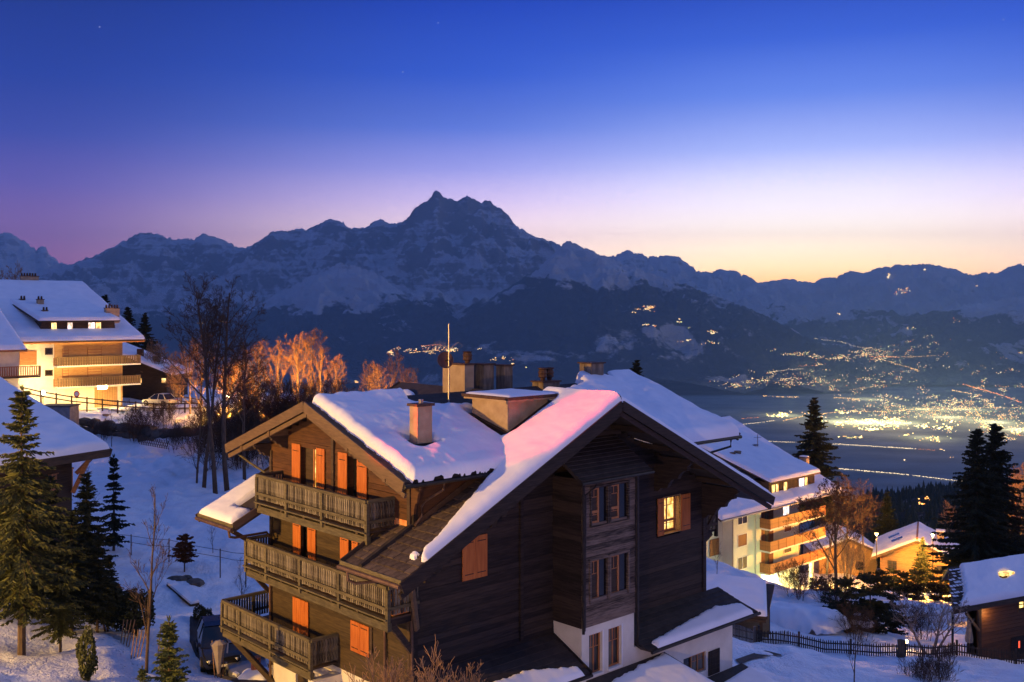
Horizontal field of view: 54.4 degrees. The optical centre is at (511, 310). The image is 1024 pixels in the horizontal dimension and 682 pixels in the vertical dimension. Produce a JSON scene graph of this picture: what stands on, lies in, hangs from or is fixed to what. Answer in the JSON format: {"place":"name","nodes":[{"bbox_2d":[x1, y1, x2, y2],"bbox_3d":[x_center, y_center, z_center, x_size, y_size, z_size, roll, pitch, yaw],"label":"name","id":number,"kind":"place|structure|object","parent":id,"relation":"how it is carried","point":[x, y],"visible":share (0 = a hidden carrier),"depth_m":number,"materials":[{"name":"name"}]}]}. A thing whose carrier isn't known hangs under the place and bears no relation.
{"place":"outdoors","nodes":[
{"label":"outdoors","id":0,"kind":"place"},
{"bbox_2d":[0,232,63,279],"bbox_3d":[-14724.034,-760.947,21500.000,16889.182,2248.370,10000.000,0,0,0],"label":"peak","id":1,"kind":"structure","parent":0,"point":[14,249],"depth_m":23041.10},
{"bbox_2d":[79,399,204,410],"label":"road","id":2,"kind":"structure","parent":0,"point":[151,405],"depth_m":117.13,"materials":[{"name":"asphalt"}]},
{"bbox_2d":[142,393,176,405],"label":"parked car","id":3,"kind":"object","parent":2,"relation":"on","point":[168,397],"visible":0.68,"depth_m":117.31,"materials":[{"name":"white metal"}]},
{"bbox_2d":[189,616,267,681],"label":"drive","id":4,"kind":"structure","parent":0,"point":[193,630],"depth_m":45.51,"materials":[{"name":"concrete"}]},
{"bbox_2d":[196,614,240,671],"bbox_3d":[-13.297,15.046,45.200,2.000,1.655,4.250,0,0,-21],"label":"parked car","id":5,"kind":"object","parent":4,"relation":"on","point":[208,629],"visible":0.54,"depth_m":44.39,"materials":[{"name":"blue metal"}]},
{"bbox_2d":[224,639,268,676],"bbox_3d":[-12.038,15.442,44.500,2.000,1.455,4.250,0,0,-24],"label":"parked car","id":6,"kind":"object","parent":4,"relation":"on","point":[235,669],"visible":0.27,"depth_m":43.30,"materials":[{"name":"silver metal"}]},
{"bbox_2d":[186,262,437,389],"bbox_3d":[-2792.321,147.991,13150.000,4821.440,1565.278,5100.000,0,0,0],"label":"mountain shoulder","id":7,"kind":"object","parent":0,"point":[356,315],"visible":0.53,"depth_m":11958.84},
{"bbox_2d":[2,190,665,383],"bbox_3d":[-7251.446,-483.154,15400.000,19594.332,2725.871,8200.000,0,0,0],"label":"mountain","id":8,"kind":"structure","parent":0,"point":[439,260],"depth_m":14468.93,"materials":[{"name":"stone"}]},
{"bbox_2d":[0,384,1023,681],"bbox_3d":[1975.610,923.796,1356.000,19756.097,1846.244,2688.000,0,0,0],"label":"snowy ground","id":9,"kind":"structure","parent":0,"point":[170,472],"depth_m":61.81,"materials":[{"name":"snow"}]},
{"bbox_2d":[0,384,90,655],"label":"spruce tree","id":10,"kind":"object","parent":9,"relation":"on","point":[22,564],"visible":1,"depth_m":38.69,"materials":[{"name":"green plant"}]},
{"bbox_2d":[0,377,112,540],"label":"chalet","id":11,"kind":"object","parent":9,"relation":"on","point":[68,442],"visible":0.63,"depth_m":53.72,"materials":[{"name":"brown wood"}]},
{"bbox_2d":[27,475,86,600],"bbox_3d":[-21.075,10.924,45.405,3.427,6.868,3.408,0,0,-4],"label":"spruce tree","id":12,"kind":"object","parent":9,"relation":"on","point":[48,502],"visible":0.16,"depth_m":45.36,"materials":[{"name":"green plant"}]},
{"bbox_2d":[30,555,90,651],"bbox_3d":[-18.396,11.973,40.577,2.292,4.489,2.268,0,0,-25],"label":"spruce tree","id":13,"kind":"object","parent":9,"relation":"on","point":[63,620],"visible":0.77,"depth_m":40.28,"materials":[{"name":"green plant"}]},
{"bbox_2d":[45,404,80,424],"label":"shed","id":14,"kind":"structure","parent":9,"relation":"on","point":[70,412],"depth_m":102.17,"materials":[{"name":"concrete"}]},
{"bbox_2d":[0,273,145,408],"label":"apartment house","id":15,"kind":"structure","parent":9,"relation":"on","point":[67,338],"depth_m":122.59,"materials":[{"name":"paint"}]},
{"bbox_2d":[95,387,116,406],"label":"garage door","id":16,"kind":"structure","parent":15,"relation":"in","point":[110,393],"depth_m":124.18,"materials":[{"name":"brown wood"}]},
{"bbox_2d":[43,511,106,631],"bbox_3d":[-18.935,11.499,43.005,2.842,5.727,2.858,0,0,11],"label":"spruce tree","id":17,"kind":"object","parent":9,"relation":"on","point":[71,531],"visible":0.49,"depth_m":42.86,"materials":[{"name":"green plant"}]},
{"bbox_2d":[75,625,98,680],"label":"evergreen shrub","id":18,"kind":"object","parent":9,"relation":"on","point":[87,669],"visible":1,"depth_m":36.84,"materials":[{"name":"green plant"}]},
{"bbox_2d":[57,471,118,571],"bbox_3d":[-21.374,11.402,50.094,3.282,6.576,3.264,0,0,27],"label":"spruce tree","id":19,"kind":"object","parent":9,"relation":"on","point":[85,508],"visible":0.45,"depth_m":49.87,"materials":[{"name":"green plant"}]},
{"bbox_2d":[79,535,128,632],"bbox_3d":[-18.388,12.268,44.031,2.268,4.571,2.281,0,0,42],"label":"spruce tree","id":20,"kind":"object","parent":9,"relation":"on","point":[97,568],"visible":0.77,"depth_m":43.84,"materials":[{"name":"green plant"}]},
{"bbox_2d":[88,579,130,631],"bbox_3d":[-18.056,13.351,44.527,1.987,2.688,2.009,0,0,-25],"label":"evergreen shrub","id":21,"kind":"object","parent":9,"relation":"on","point":[112,584],"visible":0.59,"depth_m":44.16,"materials":[{"name":"green plant"}]},
{"bbox_2d":[22,386,198,412],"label":"rail fence","id":22,"kind":"object","parent":9,"relation":"on","point":[102,404],"visible":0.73,"depth_m":112.89,"materials":[{"name":"brown wood"}]},
{"bbox_2d":[95,454,135,550],"bbox_3d":[-24.349,12.055,61.046,2.314,6.556,1.847,0,0,27],"label":"spruce tree","id":23,"kind":"object","parent":9,"relation":"on","point":[114,524],"visible":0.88,"depth_m":60.87,"materials":[{"name":"green plant"}]},
{"bbox_2d":[114,587,155,636],"bbox_3d":[-16.698,13.625,44.460,1.806,2.444,1.826,0,0,33],"label":"evergreen shrub","id":24,"kind":"object","parent":9,"relation":"on","point":[139,621],"visible":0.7,"depth_m":44.13,"materials":[{"name":"green plant"}]},
{"bbox_2d":[116,401,160,442],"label":"bare bush","id":25,"kind":"object","parent":9,"relation":"on","point":[132,422],"visible":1,"depth_m":102.50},
{"bbox_2d":[79,417,207,441],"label":"hedge","id":26,"kind":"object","parent":9,"relation":"on","point":[153,433],"depth_m":104.09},
{"bbox_2d":[118,484,177,672],"bbox_3d":[-14.565,11.088,40.448,2.097,8.165,2.071,0,0,8],"label":"sapling","id":27,"kind":"object","parent":9,"relation":"on","point":[149,603],"visible":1,"depth_m":40.18,"materials":[{"name":"brown plant"}]},
{"bbox_2d":[130,403,167,429],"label":"bare bush","id":28,"kind":"object","parent":9,"relation":"on","point":[157,418],"visible":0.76,"depth_m":103.87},
{"bbox_2d":[136,313,162,353],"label":"spruce tree","id":29,"kind":"object","parent":9,"relation":"on","point":[145,329],"visible":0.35,"depth_m":159.69,"materials":[{"name":"green plant"}]},
{"bbox_2d":[122,342,190,399],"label":"house","id":30,"kind":"structure","parent":9,"relation":"on","point":[148,371],"depth_m":139.00,"materials":[{"name":"brown wood"}]},
{"bbox_2d":[149,399,183,427],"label":"bare bush","id":31,"kind":"object","parent":9,"relation":"on","point":[171,409],"visible":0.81,"depth_m":105.98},
{"bbox_2d":[147,615,190,681],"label":"pine tree","id":32,"kind":"object","parent":9,"relation":"on","point":[169,670],"visible":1,"depth_m":34.37,"materials":[{"name":"green plant"}]},
{"bbox_2d":[145,580,198,606],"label":"retaining wall","id":33,"kind":"structure","parent":9,"relation":"on","point":[184,594],"depth_m":52.66,"materials":[{"name":"stone"}]},
{"bbox_2d":[157,424,189,449],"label":"bare bush","id":34,"kind":"object","parent":9,"relation":"on","point":[171,439],"visible":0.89,"depth_m":97.69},
{"bbox_2d":[168,534,198,571],"bbox_3d":[-19.154,14.422,57.940,1.470,2.853,2.032,0,0,-35],"label":"tree","id":35,"kind":"object","parent":9,"relation":"on","point":[186,555],"visible":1,"depth_m":57.84,"materials":[{"name":"brown plant"}]},
{"bbox_2d":[163,341,204,413],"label":"bare tree","id":36,"kind":"object","parent":9,"relation":"on","point":[190,392],"visible":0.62,"depth_m":111.51,"materials":[{"name":"brown plant"}]},
{"bbox_2d":[148,271,229,493],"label":"bare tree","id":37,"kind":"object","parent":9,"relation":"on","point":[207,401],"visible":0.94,"depth_m":80.34,"materials":[{"name":"brown plant"}]},
{"bbox_2d":[169,335,219,412],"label":"bare tree","id":38,"kind":"object","parent":9,"relation":"on","point":[191,378],"visible":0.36,"depth_m":107.84,"materials":[{"name":"brown plant"}]},
{"bbox_2d":[187,367,218,482],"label":"sapling","id":39,"kind":"object","parent":9,"relation":"on","point":[199,430],"visible":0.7,"depth_m":83.91,"materials":[{"name":"brown plant"}]},
{"bbox_2d":[174,415,245,471],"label":"bare bush","id":40,"kind":"object","parent":9,"relation":"on","point":[218,449],"visible":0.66,"depth_m":88.65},
{"bbox_2d":[210,640,226,677],"bbox_3d":[-12.516,15.003,42.500,0.664,1.822,0.670,0,0,0],"label":"wrapped shrub","id":41,"kind":"object","parent":9,"relation":"on","point":[218,647],"visible":0.94,"depth_m":42.37,"materials":[{"name":"fabric"}]},
{"bbox_2d":[172,276,269,490],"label":"bare tree","id":42,"kind":"object","parent":9,"relation":"on","point":[224,453],"visible":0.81,"depth_m":80.77,"materials":[{"name":"brown plant"}]},
{"bbox_2d":[188,298,265,487],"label":"bare tree","id":43,"kind":"object","parent":9,"relation":"on","point":[204,479],"visible":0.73,"depth_m":81.68,"materials":[{"name":"brown plant"}]},
{"bbox_2d":[202,404,265,460],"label":"bare bush","id":44,"kind":"object","parent":9,"relation":"on","point":[231,410],"visible":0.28,"depth_m":93.27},
{"bbox_2d":[205,373,269,419],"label":"bare bush","id":45,"kind":"object","parent":9,"relation":"on","point":[238,404],"visible":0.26,"depth_m":101.06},
{"bbox_2d":[217,424,258,470],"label":"bare bush","id":46,"kind":"object","parent":9,"relation":"on","point":[235,457],"visible":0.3,"depth_m":87.49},
{"bbox_2d":[213,407,267,466],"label":"bare bush","id":47,"kind":"object","parent":9,"relation":"on","point":[247,428],"visible":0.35,"depth_m":91.01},
{"bbox_2d":[217,335,277,479],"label":"bare tree","id":48,"kind":"object","parent":9,"relation":"on","point":[243,429],"visible":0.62,"depth_m":84.02,"materials":[{"name":"brown plant"}]},
{"bbox_2d":[237,656,268,679],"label":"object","id":49,"kind":"object","parent":9,"relation":"on","point":[252,673],"visible":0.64,"depth_m":42.02,"materials":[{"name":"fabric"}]},
{"bbox_2d":[230,371,299,420],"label":"bare bush","id":50,"kind":"object","parent":9,"relation":"on","point":[265,396],"visible":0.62,"depth_m":100.75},
{"bbox_2d":[262,338,291,400],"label":"bare tree","id":51,"kind":"object","parent":9,"relation":"on","point":[277,359],"visible":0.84,"depth_m":114.08,"materials":[{"name":"brown plant"}]},
{"bbox_2d":[259,372,318,413],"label":"bare bush","id":52,"kind":"object","parent":9,"relation":"on","point":[276,378],"visible":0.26,"depth_m":102.98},
{"bbox_2d":[280,332,313,401],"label":"bare tree","id":53,"kind":"object","parent":9,"relation":"on","point":[298,357],"visible":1,"depth_m":111.85,"materials":[{"name":"brown plant"}]},
{"bbox_2d":[290,327,329,387],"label":"bare tree","id":54,"kind":"object","parent":9,"relation":"on","point":[313,343],"visible":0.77,"depth_m":121.06,"materials":[{"name":"brown plant"}]},
{"bbox_2d":[305,344,333,392],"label":"bare tree","id":55,"kind":"object","parent":9,"relation":"on","point":[319,364],"visible":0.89,"depth_m":115.02,"materials":[{"name":"brown plant"}]},
{"bbox_2d":[289,368,355,406],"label":"bare bush","id":56,"kind":"object","parent":9,"relation":"on","point":[331,385],"visible":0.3,"depth_m":101.88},
{"bbox_2d":[359,359,382,390],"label":"bare tree","id":57,"kind":"object","parent":9,"relation":"on","point":[369,376],"visible":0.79,"depth_m":124.54,"materials":[{"name":"brown plant"}]},
{"bbox_2d":[344,645,464,681],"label":"bare tree","id":58,"kind":"object","parent":9,"relation":"on","point":[399,668],"visible":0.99,"depth_m":27.29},
{"bbox_2d":[396,636,470,681],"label":"bare tree","id":59,"kind":"object","parent":9,"relation":"on","point":[417,674],"visible":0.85,"depth_m":28.47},
{"bbox_2d":[195,351,775,681],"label":"wooden chalet","id":60,"kind":"object","parent":9,"relation":"on","point":[548,529],"visible":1,"depth_m":37.06,"materials":[{"name":"brown wood"}]},
{"bbox_2d":[306,448,312,485],"bbox_3d":[-7.732,6.230,38.182,0.060,2.100,0.570,0,0,-43],"label":"door","id":61,"kind":"structure","parent":60,"relation":"in","point":[309,452],"depth_m":38.17,"materials":[{"name":"brown wood"}]},
{"bbox_2d":[435,324,462,402],"bbox_3d":[-2.514,2.225,39.415,1.128,3.350,0.262,0,0,-7],"label":"antenna mast","id":62,"kind":"object","parent":60,"relation":"on","point":[444,359],"visible":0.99,"depth_m":39.41,"materials":[{"name":"beige metal"}]},
{"bbox_2d":[589,632,599,672],"bbox_3d":[3.035,12.805,37.251,0.690,1.470,0.060,0,0,-43],"label":"window","id":63,"kind":"structure","parent":60,"relation":"in","point":[594,639],"depth_m":37.32,"materials":[{"name":"brown wood"}]},
{"bbox_2d":[608,626,618,666],"bbox_3d":[3.822,12.805,37.988,0.700,1.470,0.060,0,0,-43],"label":"window","id":64,"kind":"structure","parent":60,"relation":"in","point":[613,633],"depth_m":38.05,"materials":[{"name":"brown wood"}]},
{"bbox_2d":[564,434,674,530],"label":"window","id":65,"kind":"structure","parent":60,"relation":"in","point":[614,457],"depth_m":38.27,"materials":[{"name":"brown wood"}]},
{"bbox_2d":[690,652,703,671],"bbox_3d":[7.729,14.710,41.591,0.930,0.780,0.060,0,0,-43],"label":"window","id":66,"kind":"structure","parent":60,"relation":"in","point":[696,661],"depth_m":41.57,"materials":[{"name":"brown wood"}]},
{"bbox_2d":[706,573,773,640],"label":"carport","id":67,"kind":"object","parent":9,"relation":"on","point":[755,593],"visible":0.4,"depth_m":72.21,"materials":[{"name":"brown wood"}]},
{"bbox_2d":[732,624,759,642],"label":"picket gate","id":68,"kind":"structure","parent":9,"relation":"on","point":[750,635],"depth_m":65.72,"materials":[{"name":"grey wood"}]},
{"bbox_2d":[698,416,844,587],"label":"apartment house","id":69,"kind":"structure","parent":9,"relation":"on","point":[755,537],"depth_m":121.54,"materials":[{"name":"white paint"}]},
{"bbox_2d":[767,557,805,589],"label":"bare bush","id":70,"kind":"object","parent":9,"relation":"on","point":[780,574],"visible":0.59,"depth_m":98.03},
{"bbox_2d":[773,558,817,599],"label":"bare bush","id":71,"kind":"object","parent":9,"relation":"on","point":[799,579],"visible":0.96,"depth_m":95.04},
{"bbox_2d":[770,601,848,634],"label":"snow mound","id":72,"kind":"object","parent":9,"relation":"on","point":[805,618],"visible":0.66,"depth_m":76.78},
{"bbox_2d":[790,589,841,603],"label":"snow mound","id":73,"kind":"object","parent":9,"relation":"on","point":[807,598],"visible":0.34,"depth_m":95.05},
{"bbox_2d":[792,397,850,523],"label":"spruce tree","id":74,"kind":"object","parent":9,"relation":"on","point":[813,424],"visible":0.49,"depth_m":149.12,"materials":[{"name":"green plant"}]},
{"bbox_2d":[783,474,880,583],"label":"bare tree","id":75,"kind":"object","parent":9,"relation":"on","point":[835,516],"visible":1,"depth_m":108.61,"materials":[{"name":"brown plant"}]},
{"bbox_2d":[805,563,861,602],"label":"bare bush","id":76,"kind":"object","parent":9,"relation":"on","point":[830,581],"visible":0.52,"depth_m":83.95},
{"bbox_2d":[815,478,858,574],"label":"bare tree","id":77,"kind":"object","parent":9,"relation":"on","point":[833,518],"visible":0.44,"depth_m":123.84,"materials":[{"name":"brown plant"}]},
{"bbox_2d":[801,521,875,575],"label":"chalet","id":78,"kind":"object","parent":9,"relation":"on","point":[870,566],"visible":0.29,"depth_m":140.02,"materials":[{"name":"brown wood"}]},
{"bbox_2d":[824,520,870,578],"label":"bare tree","id":79,"kind":"object","parent":9,"relation":"on","point":[845,551],"visible":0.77,"depth_m":110.99,"materials":[{"name":"brown plant"}]},
{"bbox_2d":[820,576,877,632],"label":"pine tree","id":80,"kind":"object","parent":9,"relation":"on","point":[844,582],"visible":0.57,"depth_m":79.83,"materials":[{"name":"green plant"}]},
{"bbox_2d":[826,473,878,578],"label":"bare tree","id":81,"kind":"object","parent":9,"relation":"on","point":[853,499],"visible":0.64,"depth_m":132.92,"materials":[{"name":"brown plant"}]},
{"bbox_2d":[828,598,881,642],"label":"bare bush","id":82,"kind":"object","parent":9,"relation":"on","point":[868,618],"visible":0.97,"depth_m":75.77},
{"bbox_2d":[851,478,883,573],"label":"bare tree","id":83,"kind":"object","parent":9,"relation":"on","point":[863,491],"visible":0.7,"depth_m":135.10,"materials":[{"name":"brown plant"}]},
{"bbox_2d":[840,571,900,633],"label":"pine tree","id":84,"kind":"object","parent":9,"relation":"on","point":[879,608],"visible":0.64,"depth_m":81.62,"materials":[{"name":"green plant"}]},
{"bbox_2d":[865,492,899,568],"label":"spruce tree","id":85,"kind":"object","parent":9,"relation":"on","point":[887,523],"visible":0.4,"depth_m":151.67,"materials":[{"name":"green plant"}]},
{"bbox_2d":[756,627,1023,663],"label":"picket fence","id":86,"kind":"object","parent":9,"relation":"on","point":[931,648],"visible":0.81,"depth_m":69.41,"materials":[{"name":"brown wood"}]},
{"bbox_2d":[877,592,914,634],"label":"pine tree","id":87,"kind":"object","parent":9,"relation":"on","point":[892,628],"visible":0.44,"depth_m":85.72,"materials":[{"name":"green plant"}]},
{"bbox_2d":[888,571,922,597],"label":"pine tree","id":88,"kind":"object","parent":9,"relation":"on","point":[907,590],"visible":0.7,"depth_m":111.78,"materials":[{"name":"green plant"}]},
{"bbox_2d":[870,521,958,583],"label":"chalet","id":89,"kind":"object","parent":9,"relation":"on","point":[897,549],"visible":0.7,"depth_m":133.34,"materials":[{"name":"paint"}]},
{"bbox_2d":[896,653,934,677],"bbox_3d":[22.765,20.414,56.210,1.925,1.987,2.042,0,0,-6],"label":"bare bush","id":90,"kind":"object","parent":9,"relation":"on","point":[908,667],"visible":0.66,"depth_m":56.09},
{"bbox_2d":[904,568,929,600],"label":"pine tree","id":91,"kind":"object","parent":9,"relation":"on","point":[916,578],"visible":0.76,"depth_m":113.73,"materials":[{"name":"green plant"}]},
{"bbox_2d":[897,593,944,640],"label":"bare bush","id":92,"kind":"object","parent":9,"relation":"on","point":[919,623],"visible":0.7,"depth_m":83.65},
{"bbox_2d":[907,537,935,584],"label":"spruce tree","id":93,"kind":"object","parent":9,"relation":"on","point":[920,563],"visible":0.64,"depth_m":121.70,"materials":[{"name":"green plant"}]},
{"bbox_2d":[881,599,966,623],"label":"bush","id":94,"kind":"object","parent":9,"relation":"on","point":[909,601],"visible":0.2,"depth_m":97.20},
{"bbox_2d":[887,588,973,654],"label":"bare tree","id":95,"kind":"object","parent":9,"relation":"on","point":[940,621],"visible":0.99,"depth_m":70.18,"materials":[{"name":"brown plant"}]},
{"bbox_2d":[909,647,958,681],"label":"bare bush","id":96,"kind":"object","parent":9,"relation":"on","point":[925,669],"visible":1,"depth_m":54.82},
{"bbox_2d":[918,567,949,600],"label":"pine tree","id":97,"kind":"object","parent":9,"relation":"on","point":[936,588],"visible":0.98,"depth_m":111.78,"materials":[{"name":"green plant"}]},
{"bbox_2d":[926,649,964,681],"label":"bare bush","id":98,"kind":"object","parent":9,"relation":"on","point":[948,672],"visible":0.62,"depth_m":56.01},
{"bbox_2d":[921,428,1023,570],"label":"spruce tree","id":99,"kind":"object","parent":9,"relation":"on","point":[975,515],"visible":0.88,"depth_m":99.26,"materials":[{"name":"green plant"}]},
{"bbox_2d":[935,423,1023,565],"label":"spruce tree","id":100,"kind":"object","parent":9,"relation":"on","point":[995,439],"visible":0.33,"depth_m":101.09,"materials":[{"name":"green plant"}]},
{"bbox_2d":[942,554,1023,659],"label":"log cabin","id":101,"kind":"object","parent":9,"relation":"on","point":[991,591],"visible":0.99,"depth_m":73.05,"materials":[{"name":"brown wood"}]},
{"bbox_2d":[0,0,1023,282],"label":"sky","id":102,"kind":"structure","parent":0,"point":[762,140],"materials":[{"name":"blue"}]},
{"bbox_2d":[221,380,1023,529],"bbox_3d":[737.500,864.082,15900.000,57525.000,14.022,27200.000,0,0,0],"label":"valley floor","id":103,"kind":"structure","parent":0,"point":[931,459],"depth_m":7731.57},
{"bbox_2d":[742,409,1023,433],"bbox_3d":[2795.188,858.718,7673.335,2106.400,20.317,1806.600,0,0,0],"label":"industry lights","id":104,"kind":"object","parent":103,"relation":"on","point":[850,423],"visible":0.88,"depth_m":7647.10,"materials":[{"name":"yellow"}]},
{"bbox_2d":[821,381,1023,440],"bbox_3d":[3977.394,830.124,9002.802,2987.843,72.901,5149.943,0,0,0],"label":"town lights","id":105,"kind":"object","parent":103,"relation":"on","point":[924,406],"visible":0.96,"depth_m":8552.26,"materials":[{"name":"yellow"}]},
{"bbox_2d":[410,241,880,392],"bbox_3d":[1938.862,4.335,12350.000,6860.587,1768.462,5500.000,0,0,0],"label":"forest spur","id":106,"kind":"structure","parent":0,"point":[564,308],"depth_m":10969.43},
{"bbox_2d":[723,327,1023,402],"bbox_3d":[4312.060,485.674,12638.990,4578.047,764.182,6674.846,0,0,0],"label":"town lights","id":107,"kind":"object","parent":106,"relation":"on","point":[869,368],"visible":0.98,"depth_m":11121.49,"materials":[{"name":"yellow"}]},
{"bbox_2d":[609,250,756,298],"bbox_3d":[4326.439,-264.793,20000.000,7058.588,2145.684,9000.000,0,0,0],"label":"mountain","id":108,"kind":"structure","parent":0,"point":[722,283],"depth_m":21406.58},
{"bbox_2d":[723,263,1023,354],"bbox_3d":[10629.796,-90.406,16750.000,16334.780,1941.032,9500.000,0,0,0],"label":"range","id":109,"kind":"structure","parent":0,"point":[869,304],"depth_m":17600.65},
{"bbox_2d":[840,296,1023,385],"bbox_3d":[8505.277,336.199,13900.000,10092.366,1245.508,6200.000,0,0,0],"label":"foothill","id":110,"kind":"structure","parent":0,"point":[970,340],"depth_m":13168.42,"materials":[{"name":"stone"}]},
{"bbox_2d":[841,490,1023,575],"bbox_3d":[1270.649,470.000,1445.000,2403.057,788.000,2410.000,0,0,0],"label":"wooded hill","id":111,"kind":"structure","parent":0,"point":[918,513],"depth_m":701.02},
{"bbox_2d":[799,477,1023,572],"bbox_3d":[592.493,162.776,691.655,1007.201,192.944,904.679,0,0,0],"label":"wood","id":112,"kind":"object","parent":111,"relation":"on","point":[936,493],"visible":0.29,"depth_m":757.61,"materials":[{"name":"plant"}]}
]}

